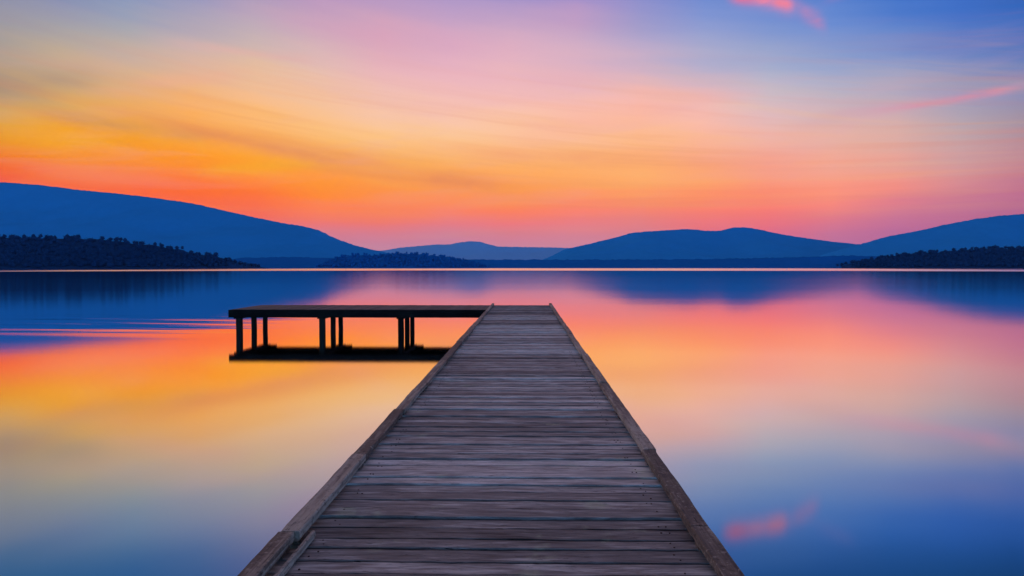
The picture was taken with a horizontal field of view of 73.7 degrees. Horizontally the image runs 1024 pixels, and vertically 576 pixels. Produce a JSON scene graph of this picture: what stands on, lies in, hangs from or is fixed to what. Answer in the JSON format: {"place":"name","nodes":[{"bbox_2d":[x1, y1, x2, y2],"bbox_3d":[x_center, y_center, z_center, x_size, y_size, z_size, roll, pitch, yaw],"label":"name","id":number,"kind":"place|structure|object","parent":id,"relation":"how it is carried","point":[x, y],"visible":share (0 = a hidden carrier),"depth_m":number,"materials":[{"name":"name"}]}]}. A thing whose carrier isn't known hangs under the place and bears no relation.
{"place":"outdoors","nodes":[
{"label":"outdoors","id":0,"kind":"place"},
{"bbox_2d":[0,238,262,268],"bbox_3d":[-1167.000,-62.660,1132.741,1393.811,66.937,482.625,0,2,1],"label":"wooded headland","id":1,"kind":"structure","parent":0,"point":[231,265],"depth_m":1062.59,"materials":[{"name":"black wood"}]},
{"bbox_2d":[0,234,259,267],"bbox_3d":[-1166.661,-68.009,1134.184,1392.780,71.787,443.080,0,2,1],"label":"shore forest","id":2,"kind":"object","parent":1,"relation":"on","point":[103,258],"visible":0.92,"depth_m":1065.83,"materials":[{"name":"blue plant"}]},
{"bbox_2d":[0,182,390,258],"bbox_3d":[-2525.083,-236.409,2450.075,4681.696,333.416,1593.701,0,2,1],"label":"wooded hill","id":3,"kind":"structure","parent":0,"point":[28,210],"depth_m":2404.21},
{"bbox_2d":[316,254,487,267],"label":"headland","id":4,"kind":"structure","parent":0,"point":[396,255],"depth_m":1374.63,"materials":[{"name":"plant"}]},
{"bbox_2d":[316,251,489,267],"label":"shore forest","id":5,"kind":"object","parent":4,"relation":"on","point":[387,257],"visible":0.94,"depth_m":1373.70,"materials":[{"name":"plant"}]},
{"bbox_2d":[381,241,567,259],"bbox_3d":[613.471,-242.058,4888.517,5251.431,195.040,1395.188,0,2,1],"label":"distant hill","id":6,"kind":"structure","parent":0,"point":[469,250],"depth_m":4883.64,"materials":[{"name":"blue"}]},
{"bbox_2d":[0,268,1023,575],"bbox_3d":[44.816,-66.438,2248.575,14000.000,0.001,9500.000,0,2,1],"label":"lake water","id":7,"kind":"structure","parent":0,"point":[788,422],"depth_m":13.41,"materials":[{"name":"liquid"}]},
{"bbox_2d":[228,303,743,575],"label":"pier","id":8,"kind":"structure","parent":7,"relation":"in","point":[507,440],"depth_m":5.07,"materials":[{"name":"grey wood"}]},
{"bbox_2d":[0,0,1023,250],"label":"sky","id":9,"kind":"structure","parent":0,"point":[379,125],"materials":[{"name":"orange"}]},
{"bbox_2d":[232,255,877,267],"bbox_3d":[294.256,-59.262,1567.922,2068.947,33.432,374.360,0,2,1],"label":"shore","id":10,"kind":"structure","parent":0,"point":[766,262],"depth_m":1557.55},
{"bbox_2d":[543,227,859,259],"bbox_3d":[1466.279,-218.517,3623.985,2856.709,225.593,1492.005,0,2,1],"label":"rounded hill","id":11,"kind":"structure","parent":0,"point":[739,242],"depth_m":3562.47,"materials":[{"name":"blue"}]},
{"bbox_2d":[820,214,1023,256],"bbox_3d":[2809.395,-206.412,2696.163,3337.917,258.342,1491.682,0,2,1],"label":"sloping hill","id":12,"kind":"structure","parent":0,"point":[1003,230],"depth_m":2727.68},
{"bbox_2d":[841,249,1023,267],"bbox_3d":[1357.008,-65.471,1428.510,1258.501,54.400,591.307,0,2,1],"label":"dark headland","id":13,"kind":"structure","parent":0,"point":[928,266],"depth_m":1390.97,"materials":[{"name":"black plant"}]},
{"bbox_2d":[836,245,1023,266],"bbox_3d":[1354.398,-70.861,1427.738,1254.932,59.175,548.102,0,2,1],"label":"shore forest","id":14,"kind":"object","parent":13,"relation":"on","point":[965,260],"visible":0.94,"depth_m":1404.88,"materials":[{"name":"blue plant"}]}
]}

